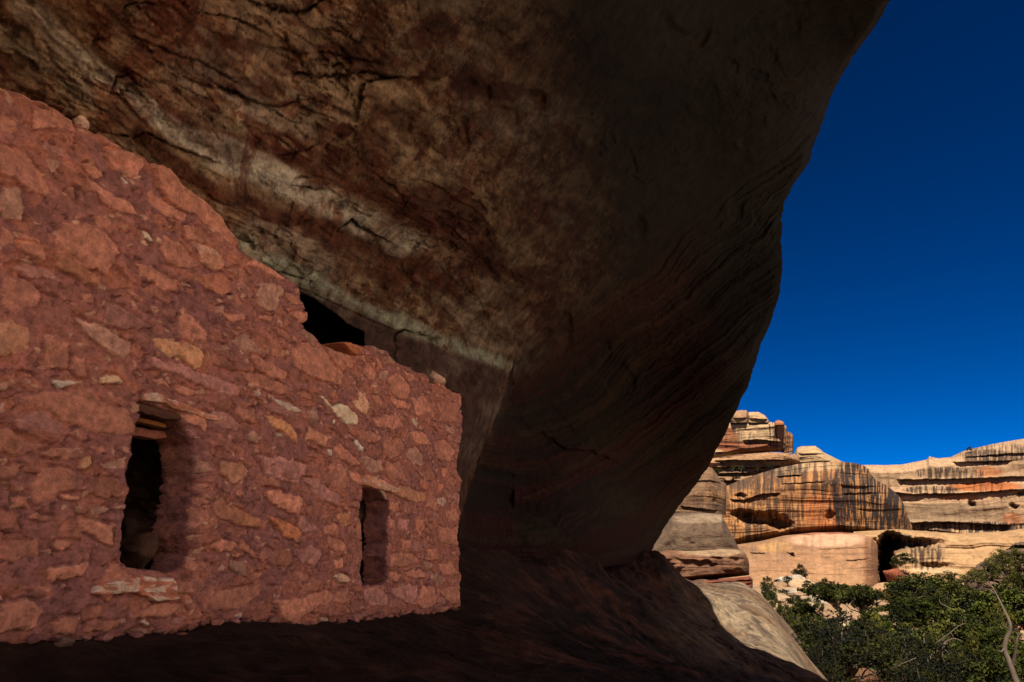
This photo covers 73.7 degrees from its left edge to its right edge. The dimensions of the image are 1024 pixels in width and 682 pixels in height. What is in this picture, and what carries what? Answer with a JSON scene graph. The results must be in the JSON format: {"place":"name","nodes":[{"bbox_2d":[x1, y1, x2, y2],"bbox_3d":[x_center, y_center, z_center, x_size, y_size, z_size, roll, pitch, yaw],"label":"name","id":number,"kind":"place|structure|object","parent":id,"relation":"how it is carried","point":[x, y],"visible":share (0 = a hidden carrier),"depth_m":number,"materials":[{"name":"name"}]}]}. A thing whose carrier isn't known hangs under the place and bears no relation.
{"place":"outdoors","nodes":[
{"label":"outdoors","id":0,"kind":"place"},
{"bbox_2d":[0,549,829,681],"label":"rock ledge","id":1,"kind":"object","parent":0,"point":[565,615],"visible":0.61,"depth_m":5.39,"materials":[{"name":"brown stone"}]},
{"bbox_2d":[27,633,40,643],"bbox_3d":[-1.666,1.038,2.381,0.048,0.034,0.032,0,-20,0],"label":"rubble stone","id":2,"kind":"object","parent":1,"relation":"on","point":[33,638],"visible":1,"depth_m":2.37,"materials":[{"name":"stone"}]},
{"bbox_2d":[49,635,58,640],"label":"rubble stone","id":3,"kind":"object","parent":1,"relation":"on","point":[54,637],"visible":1,"depth_m":2.42,"materials":[{"name":"stone"}]},
{"bbox_2d":[53,636,74,646],"bbox_3d":[-1.620,1.081,2.458,0.072,0.038,0.080,15,-25,-36],"label":"loose stone","id":4,"kind":"object","parent":1,"relation":"on","point":[66,641],"visible":0.95,"depth_m":2.44,"materials":[{"name":"stone"}]},
{"bbox_2d":[81,634,91,640],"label":"rubble stone","id":5,"kind":"object","parent":1,"relation":"on","point":[85,637],"visible":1,"depth_m":2.55,"materials":[{"name":"stone"}]},
{"bbox_2d":[93,634,103,640],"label":"rubble stone","id":6,"kind":"object","parent":1,"relation":"on","point":[98,637],"visible":1,"depth_m":2.62,"materials":[{"name":"stone"}]},
{"bbox_2d":[101,632,112,641],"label":"rubble stone","id":7,"kind":"object","parent":1,"relation":"on","point":[107,637],"visible":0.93,"depth_m":2.63,"materials":[{"name":"stone"}]},
{"bbox_2d":[128,630,143,637],"bbox_3d":[-1.522,1.189,2.761,0.056,0.035,0.042,-6,-21,17],"label":"rubble stone","id":8,"kind":"object","parent":1,"relation":"on","point":[136,634],"visible":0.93,"depth_m":2.75,"materials":[{"name":"stone"}]},
{"bbox_2d":[137,515,157,568],"bbox_3d":[-1.770,0.998,3.391,0.252,0.272,0.233,0,-20,0],"label":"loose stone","id":9,"kind":"object","parent":1,"relation":"on","point":[145,527],"visible":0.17,"depth_m":3.33,"materials":[{"name":"stone"}]},
{"bbox_2d":[152,628,165,633],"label":"rubble stone","id":10,"kind":"object","parent":1,"relation":"on","point":[159,631],"visible":0.99,"depth_m":2.88,"materials":[{"name":"stone"}]},
{"bbox_2d":[186,624,194,630],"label":"rubble stone","id":11,"kind":"object","parent":1,"relation":"on","point":[189,627],"visible":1,"depth_m":3.04,"materials":[{"name":"stone"}]},
{"bbox_2d":[198,621,206,625],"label":"rubble stone","id":12,"kind":"object","parent":1,"relation":"on","point":[202,623],"visible":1,"depth_m":3.13,"materials":[{"name":"stone"}]},
{"bbox_2d":[211,618,223,624],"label":"rubble stone","id":13,"kind":"object","parent":1,"relation":"on","point":[219,621],"visible":0.87,"depth_m":3.21,"materials":[{"name":"stone"}]},
{"bbox_2d":[0,88,462,643],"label":"cliff dwelling","id":14,"kind":"structure","parent":1,"relation":"on","point":[156,298],"depth_m":3.22,"materials":[{"name":"stone"}]},
{"bbox_2d":[72,115,88,128],"bbox_3d":[-1.817,-0.914,2.861,0.085,0.072,0.067,0,-20,0],"label":"loose stone","id":15,"kind":"object","parent":14,"relation":"on","point":[81,121],"visible":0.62,"depth_m":2.84,"materials":[{"name":"stone"}]},
{"bbox_2d":[119,532,159,568],"bbox_3d":[-1.724,0.985,3.163,0.265,0.185,0.185,-11,-22,27],"label":"loose stone","id":16,"kind":"object","parent":14,"relation":"on","point":[139,551],"visible":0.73,"depth_m":3.08,"materials":[{"name":"stone"}]},
{"bbox_2d":[321,342,363,355],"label":"capping slab","id":17,"kind":"structure","parent":14,"relation":"on","point":[349,348],"depth_m":4.67,"materials":[{"name":"stone"}]},
{"bbox_2d":[361,578,385,581],"bbox_3d":[-0.969,1.667,4.756,0.040,0.029,0.304,-6,-20,17],"label":"window sill","id":18,"kind":"structure","parent":14,"relation":"on","point":[367,580],"depth_m":4.73,"materials":[{"name":"brown stone"}]},
{"bbox_2d":[428,370,445,385],"bbox_3d":[-0.699,0.330,6.133,0.166,0.158,0.155,-15,-24,36],"label":"loose stone","id":19,"kind":"object","parent":14,"relation":"on","point":[434,377],"visible":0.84,"depth_m":6.10,"materials":[{"name":"stone"}]},
{"bbox_2d":[230,617,240,622],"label":"rubble stone","id":20,"kind":"object","parent":1,"relation":"on","point":[235,619],"visible":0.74,"depth_m":3.31,"materials":[{"name":"stone"}]},
{"bbox_2d":[267,616,277,621],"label":"rubble stone","id":21,"kind":"object","parent":1,"relation":"on","point":[272,619],"visible":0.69,"depth_m":3.56,"materials":[{"name":"stone"}]},
{"bbox_2d":[698,576,752,587],"bbox_3d":[10.435,12.544,34.825,4.043,0.968,9.496,-5,-20,14],"label":"rock ledge slab","id":22,"kind":"object","parent":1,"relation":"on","point":[747,580],"visible":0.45,"depth_m":30.59,"materials":[{"name":"red stone"}]},
{"bbox_2d":[0,0,889,580],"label":"rock overhang","id":23,"kind":"object","parent":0,"point":[542,238],"visible":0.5,"depth_m":6.92,"materials":[{"name":"stone"}]},
{"bbox_2d":[718,532,877,586],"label":"pale apron","id":24,"kind":"object","parent":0,"point":[840,558],"visible":0.38,"depth_m":107.05,"materials":[{"name":"stone"}]},
{"bbox_2d":[791,608,919,681],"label":"oak tree","id":25,"kind":"object","parent":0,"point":[855,663],"visible":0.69,"depth_m":22.00,"materials":[{"name":"green plant"}]},
{"bbox_2d":[711,579,1023,681],"bbox_3d":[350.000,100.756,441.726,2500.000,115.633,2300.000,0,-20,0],"label":"canyon ground","id":26,"kind":"structure","parent":0,"point":[757,587],"depth_m":44.39,"materials":[{"name":"beige stone"}]},
{"bbox_2d":[659,549,748,580],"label":"sandstone block","id":27,"kind":"structure","parent":26,"relation":"on","point":[708,564],"depth_m":33.34,"materials":[{"name":"brown stone"}]},
{"bbox_2d":[652,513,738,550],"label":"sandstone block","id":28,"kind":"structure","parent":27,"relation":"on","point":[693,531],"depth_m":34.64,"materials":[{"name":"beige stone"}]},
{"bbox_2d":[674,467,725,514],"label":"sandstone block","id":29,"kind":"structure","parent":28,"relation":"on","point":[707,494],"depth_m":38.93,"materials":[{"name":"beige stone"}]},
{"bbox_2d":[713,422,786,457],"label":"rock tower","id":30,"kind":"structure","parent":26,"relation":"on","point":[748,438],"depth_m":196.88,"materials":[{"name":"stone"}]},
{"bbox_2d":[730,410,747,422],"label":"cap rock","id":31,"kind":"object","parent":30,"relation":"on","point":[740,416],"visible":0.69,"depth_m":197.42,"materials":[{"name":"stone"}]},
{"bbox_2d":[748,412,768,421],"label":"cap rock","id":32,"kind":"object","parent":30,"relation":"on","point":[756,417],"visible":0.93,"depth_m":196.95,"materials":[{"name":"stone"}]},
{"bbox_2d":[774,420,783,424],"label":"cap rock","id":33,"kind":"object","parent":30,"relation":"on","point":[778,422],"visible":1,"depth_m":192.60,"materials":[{"name":"stone"}]},
{"bbox_2d":[782,432,792,452],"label":"tower shoulder","id":34,"kind":"object","parent":30,"relation":"on","point":[789,444],"visible":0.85,"depth_m":196.47},
{"bbox_2d":[708,452,799,485],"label":"terraced ledges","id":35,"kind":"object","parent":26,"relation":"on","point":[749,463],"visible":0.26,"depth_m":164.22,"materials":[{"name":"stone"}]},
{"bbox_2d":[795,446,841,463],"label":"slickrock cone","id":36,"kind":"object","parent":35,"relation":"on","point":[808,454],"visible":0.3,"depth_m":168.02,"materials":[{"name":"stone"}]},
{"bbox_2d":[761,584,770,594],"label":"shrub","id":37,"kind":"object","parent":26,"relation":"on","point":[765,586],"visible":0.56,"depth_m":51.40,"materials":[{"name":"green plant"}]},
{"bbox_2d":[759,576,777,591],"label":"shrub","id":38,"kind":"object","parent":26,"relation":"on","point":[766,580],"visible":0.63,"depth_m":53.20,"materials":[{"name":"green plant"}]},
{"bbox_2d":[766,590,782,614],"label":"shrub","id":39,"kind":"object","parent":26,"relation":"on","point":[772,596],"visible":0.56,"depth_m":43.86,"materials":[{"name":"green plant"}]},
{"bbox_2d":[773,581,787,586],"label":"talus rock","id":40,"kind":"object","parent":26,"relation":"on","point":[780,584],"visible":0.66,"depth_m":56.41,"materials":[{"name":"beige stone"}]},
{"bbox_2d":[775,589,789,595],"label":"shrub","id":41,"kind":"object","parent":26,"relation":"on","point":[783,591],"visible":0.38,"depth_m":49.12,"materials":[{"name":"green plant"}]},
{"bbox_2d":[776,593,791,602],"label":"talus rock","id":42,"kind":"object","parent":26,"relation":"on","point":[781,597],"visible":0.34,"depth_m":48.13,"materials":[{"name":"beige stone"}]},
{"bbox_2d":[778,603,795,626],"bbox_3d":[16.006,16.358,39.999,1.253,1.986,1.212,-9,-21,24],"label":"shrub","id":43,"kind":"object","parent":26,"relation":"on","point":[789,617],"visible":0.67,"depth_m":39.92,"materials":[{"name":"green plant"}]},
{"bbox_2d":[782,576,791,586],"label":"shrub","id":44,"kind":"object","parent":26,"relation":"on","point":[787,580],"visible":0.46,"depth_m":61.63,"materials":[{"name":"green plant"}]},
{"bbox_2d":[775,575,805,581],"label":"boulder","id":45,"kind":"object","parent":26,"relation":"on","point":[793,577],"visible":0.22,"depth_m":62.76,"materials":[{"name":"beige stone"}]},
{"bbox_2d":[785,588,799,593],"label":"talus rock","id":46,"kind":"object","parent":26,"relation":"on","point":[792,590],"visible":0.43,"depth_m":51.26,"materials":[{"name":"beige stone"}]},
{"bbox_2d":[785,594,800,603],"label":"shrub","id":47,"kind":"object","parent":26,"relation":"on","point":[790,598],"visible":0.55,"depth_m":47.03,"materials":[{"name":"green plant"}]},
{"bbox_2d":[792,597,801,605],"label":"shrub","id":48,"kind":"object","parent":26,"relation":"on","point":[797,599],"visible":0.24,"depth_m":45.53,"materials":[{"name":"green plant"}]},
{"bbox_2d":[791,568,806,578],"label":"shrub","id":49,"kind":"object","parent":26,"relation":"on","point":[797,572],"visible":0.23,"depth_m":68.75,"materials":[{"name":"green plant"}]},
{"bbox_2d":[790,611,809,647],"bbox_3d":[13.784,14.069,32.540,1.258,2.250,1.218,0,-20,0],"label":"shrub","id":50,"kind":"object","parent":26,"relation":"on","point":[795,621],"visible":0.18,"depth_m":32.67,"materials":[{"name":"green plant"}]},
{"bbox_2d":[795,563,807,576],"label":"shrub","id":51,"kind":"object","parent":26,"relation":"on","point":[804,573],"visible":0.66,"depth_m":77.28,"materials":[{"name":"green plant"}]},
{"bbox_2d":[788,578,815,587],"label":"boulder","id":52,"kind":"object","parent":26,"relation":"on","point":[795,582],"visible":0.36,"depth_m":57.50,"materials":[{"name":"beige stone"}]},
{"bbox_2d":[785,602,825,619],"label":"juniper tree","id":53,"kind":"object","parent":26,"relation":"on","point":[805,608],"visible":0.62,"depth_m":41.09,"materials":[{"name":"green plant"}]},
{"bbox_2d":[802,580,812,587],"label":"shrub","id":54,"kind":"object","parent":26,"relation":"on","point":[806,583],"visible":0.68,"depth_m":55.38,"materials":[{"name":"green plant"}]},
{"bbox_2d":[791,611,832,648],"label":"juniper tree","id":55,"kind":"object","parent":26,"relation":"on","point":[806,617],"visible":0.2,"depth_m":32.33,"materials":[{"name":"green plant"}]},
{"bbox_2d":[723,462,911,543],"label":"streaked dome","id":56,"kind":"structure","parent":26,"relation":"on","point":[817,497],"depth_m":136.79,"materials":[{"name":"stone"}]},
{"bbox_2d":[812,598,823,610],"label":"shrub","id":57,"kind":"object","parent":26,"relation":"on","point":[817,605],"visible":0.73,"depth_m":44.16,"materials":[{"name":"green plant"}]},
{"bbox_2d":[808,595,828,604],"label":"talus rock","id":58,"kind":"object","parent":26,"relation":"on","point":[812,599],"visible":0.16,"depth_m":45.90,"materials":[{"name":"beige stone"}]},
{"bbox_2d":[803,637,858,681],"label":"oak tree","id":59,"kind":"object","parent":26,"relation":"on","point":[825,664],"visible":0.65,"depth_m":20.60,"materials":[{"name":"green plant"}]},
{"bbox_2d":[797,581,864,619],"bbox_3d":[18.430,15.198,38.979,3.973,2.886,4.135,-11,-22,29],"label":"juniper tree","id":60,"kind":"object","parent":26,"relation":"on","point":[823,591],"visible":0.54,"depth_m":38.82,"materials":[{"name":"green plant"}]},
{"bbox_2d":[835,615,855,629],"bbox_3d":[18.987,16.089,38.695,1.241,1.059,0.902,-9,-21,23],"label":"boulder","id":61,"kind":"object","parent":26,"relation":"on","point":[849,618],"visible":0.17,"depth_m":38.65,"materials":[{"name":"beige stone"}]},
{"bbox_2d":[835,621,855,655],"bbox_3d":[13.489,12.449,27.404,1.398,2.409,1.354,-12,-23,31],"label":"shrub","id":62,"kind":"object","parent":26,"relation":"on","point":[845,631],"visible":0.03,"depth_m":27.71,"materials":[{"name":"green plant"}]},
{"bbox_2d":[831,583,892,641],"bbox_3d":[18.212,14.200,35.397,2.767,3.133,2.880,13,-23,-32],"label":"juniper tree","id":63,"kind":"object","parent":26,"relation":"on","point":[865,596],"visible":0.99,"depth_m":35.24,"materials":[{"name":"green plant"}]},
{"bbox_2d":[848,606,896,639],"bbox_3d":[17.454,13.923,33.042,2.440,2.067,2.112,3,-20,-7],"label":"oak tree","id":64,"kind":"object","parent":26,"relation":"on","point":[889,623],"visible":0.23,"depth_m":33.01,"materials":[{"name":"green plant"}]},
{"bbox_2d":[862,613,894,644],"bbox_3d":[16.873,13.612,31.239,1.511,2.320,1.560,-6,-20,16],"label":"shrub","id":65,"kind":"object","parent":26,"relation":"on","point":[876,624],"visible":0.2,"depth_m":31.41,"materials":[{"name":"green plant"}]},
{"bbox_2d":[842,664,930,681],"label":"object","id":66,"kind":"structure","parent":26,"relation":"on","point":[866,680],"depth_m":24.80,"materials":[{"name":"plant"}]},
{"bbox_2d":[876,636,908,680],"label":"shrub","id":67,"kind":"object","parent":26,"relation":"on","point":[890,659],"visible":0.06,"depth_m":24.99,"materials":[{"name":"green plant"}]},
{"bbox_2d":[883,568,904,582],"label":"boulder","id":68,"kind":"object","parent":26,"relation":"on","point":[892,574],"visible":0.6,"depth_m":86.06,"materials":[{"name":"stone"}]},
{"bbox_2d":[890,557,903,566],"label":"shrub","id":69,"kind":"object","parent":26,"relation":"on","point":[898,562],"visible":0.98,"depth_m":115.53,"materials":[{"name":"green plant"}]},
{"bbox_2d":[857,627,936,681],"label":"oak tree","id":70,"kind":"object","parent":26,"relation":"on","point":[895,652],"visible":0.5,"depth_m":23.11,"materials":[{"name":"green plant"}]},
{"bbox_2d":[877,592,932,628],"bbox_3d":[21.773,14.986,37.624,2.914,2.225,3.368,-18,-26,41],"label":"oak tree","id":71,"kind":"object","parent":26,"relation":"on","point":[896,604],"visible":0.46,"depth_m":37.66,"materials":[{"name":"green plant"}]},
{"bbox_2d":[891,552,918,568],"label":"shrub","id":72,"kind":"object","parent":26,"relation":"on","point":[904,559],"visible":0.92,"depth_m":116.66,"materials":[{"name":"green plant"}]},
{"bbox_2d":[882,575,939,599],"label":"juniper tree","id":73,"kind":"object","parent":26,"relation":"on","point":[907,586],"visible":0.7,"depth_m":50.48,"materials":[{"name":"green plant"}]},
{"bbox_2d":[888,620,946,664],"bbox_3d":[16.062,12.246,27.209,2.208,2.048,2.336,-15,-24,35],"label":"juniper tree","id":74,"kind":"object","parent":26,"relation":"on","point":[920,633],"visible":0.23,"depth_m":27.23,"materials":[{"name":"green plant"}]},
{"bbox_2d":[890,660,952,681],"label":"oak tree","id":75,"kind":"object","parent":26,"relation":"on","point":[922,678],"visible":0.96,"depth_m":18.93,"materials":[{"name":"green plant"}]},
{"bbox_2d":[890,594,961,628],"bbox_3d":[21.577,14.305,35.228,3.691,2.352,3.194,-13,-24,33],"label":"oak tree","id":76,"kind":"object","parent":26,"relation":"on","point":[922,612],"visible":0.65,"depth_m":35.15,"materials":[{"name":"green plant"}]},
{"bbox_2d":[900,572,963,597],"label":"oak tree","id":77,"kind":"object","parent":26,"relation":"on","point":[938,581],"visible":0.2,"depth_m":53.33,"materials":[{"name":"green plant"}]},
{"bbox_2d":[925,624,954,662],"bbox_3d":[16.415,12.016,26.001,1.311,2.380,1.270,10,-22,-27],"label":"shrub","id":78,"kind":"object","parent":26,"relation":"on","point":[936,639],"visible":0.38,"depth_m":26.13,"materials":[{"name":"green plant"}]},
{"bbox_2d":[895,642,994,681],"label":"oak tree","id":79,"kind":"object","parent":26,"relation":"on","point":[952,668],"visible":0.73,"depth_m":19.24,"materials":[{"name":"green plant"}]},
{"bbox_2d":[897,623,965,665],"bbox_3d":[12.174,8.818,19.834,1.959,1.208,0.273,-10,-22,26],"label":"dead branch","id":80,"kind":"object","parent":79,"relation":"on","point":[936,650],"visible":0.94,"depth_m":19.78,"materials":[{"name":"grey wood"}]},
{"bbox_2d":[934,570,962,582],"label":"shrub","id":81,"kind":"object","parent":26,"relation":"on","point":[950,576],"visible":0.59,"depth_m":67.75,"materials":[{"name":"green plant"}]},
{"bbox_2d":[929,581,972,607],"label":"juniper tree","id":82,"kind":"object","parent":26,"relation":"on","point":[955,589],"visible":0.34,"depth_m":46.40,"materials":[{"name":"green plant"}]},
{"bbox_2d":[925,607,999,654],"bbox_3d":[18.629,12.387,28.374,2.973,2.567,2.790,-6,-20,15],"label":"juniper tree","id":83,"kind":"object","parent":26,"relation":"on","point":[952,623],"visible":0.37,"depth_m":28.14,"materials":[{"name":"green plant"}]},
{"bbox_2d":[956,629,992,680],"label":"shrub","id":84,"kind":"object","parent":26,"relation":"on","point":[972,644],"visible":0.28,"depth_m":23.24,"materials":[{"name":"green plant"}]},
{"bbox_2d":[949,587,1008,625],"bbox_3d":[26.028,14.891,37.486,3.430,2.643,3.242,-8,-21,22],"label":"juniper tree","id":85,"kind":"object","parent":26,"relation":"on","point":[963,601],"visible":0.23,"depth_m":37.70,"materials":[{"name":"green plant"}]},
{"bbox_2d":[952,616,1023,672],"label":"oak tree","id":86,"kind":"object","parent":26,"relation":"on","point":[992,635],"visible":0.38,"depth_m":23.59,"materials":[{"name":"green plant"}]},
{"bbox_2d":[961,644,1023,681],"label":"oak tree","id":87,"kind":"object","parent":26,"relation":"on","point":[998,667],"visible":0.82,"depth_m":18.09,"materials":[{"name":"green plant"}]},
{"bbox_2d":[967,581,1023,640],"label":"oak tree","id":88,"kind":"object","parent":26,"relation":"on","point":[1014,599],"visible":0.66,"depth_m":35.17,"materials":[{"name":"green plant"}]},
{"bbox_2d":[979,579,1019,681],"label":"dead tree","id":89,"kind":"object","parent":26,"relation":"on","point":[1011,664],"visible":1,"depth_m":14.39,"materials":[{"name":"grey wood"}]},
{"bbox_2d":[985,598,1023,643],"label":"shrub","id":90,"kind":"object","parent":26,"relation":"on","point":[1000,616],"visible":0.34,"depth_m":30.79,"materials":[{"name":"green plant"}]},
{"bbox_2d":[1003,565,1023,594],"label":"shrub","id":91,"kind":"object","parent":26,"relation":"on","point":[1017,580],"visible":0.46,"depth_m":55.67,"materials":[{"name":"green plant"}]},
{"bbox_2d":[737,0,1023,464],"label":"sky","id":92,"kind":"structure","parent":0,"point":[894,335],"materials":[{"name":"blue"}]},
{"bbox_2d":[853,529,1023,583],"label":"streaked cliff","id":93,"kind":"structure","parent":0,"point":[933,553],"depth_m":119.16,"materials":[{"name":"stone"}]},
{"bbox_2d":[864,439,1023,532],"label":"layered cliff","id":94,"kind":"structure","parent":0,"point":[977,490],"depth_m":185.01,"materials":[{"name":"stone"}]},
{"bbox_2d":[964,541,1023,592],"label":"rocky slope","id":95,"kind":"structure","parent":0,"point":[1020,545],"depth_m":64.52,"materials":[{"name":"stone"}]},
{"bbox_2d":[954,568,988,587],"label":"shrub","id":96,"kind":"object","parent":95,"relation":"on","point":[972,576],"visible":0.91,"depth_m":63.74,"materials":[{"name":"green plant"}]},
{"bbox_2d":[978,557,1002,585],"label":"shrub","id":97,"kind":"object","parent":95,"relation":"on","point":[992,570],"visible":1,"depth_m":59.83,"materials":[{"name":"green plant"}]},
{"bbox_2d":[988,547,1018,578],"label":"shrub","id":98,"kind":"object","parent":95,"relation":"on","point":[999,556],"visible":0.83,"depth_m":61.03,"materials":[{"name":"green plant"}]},
{"bbox_2d":[1006,546,1023,573],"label":"shrub","id":99,"kind":"object","parent":95,"relation":"on","point":[1017,553],"visible":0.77,"depth_m":62.09,"materials":[{"name":"green plant"}]}
]}

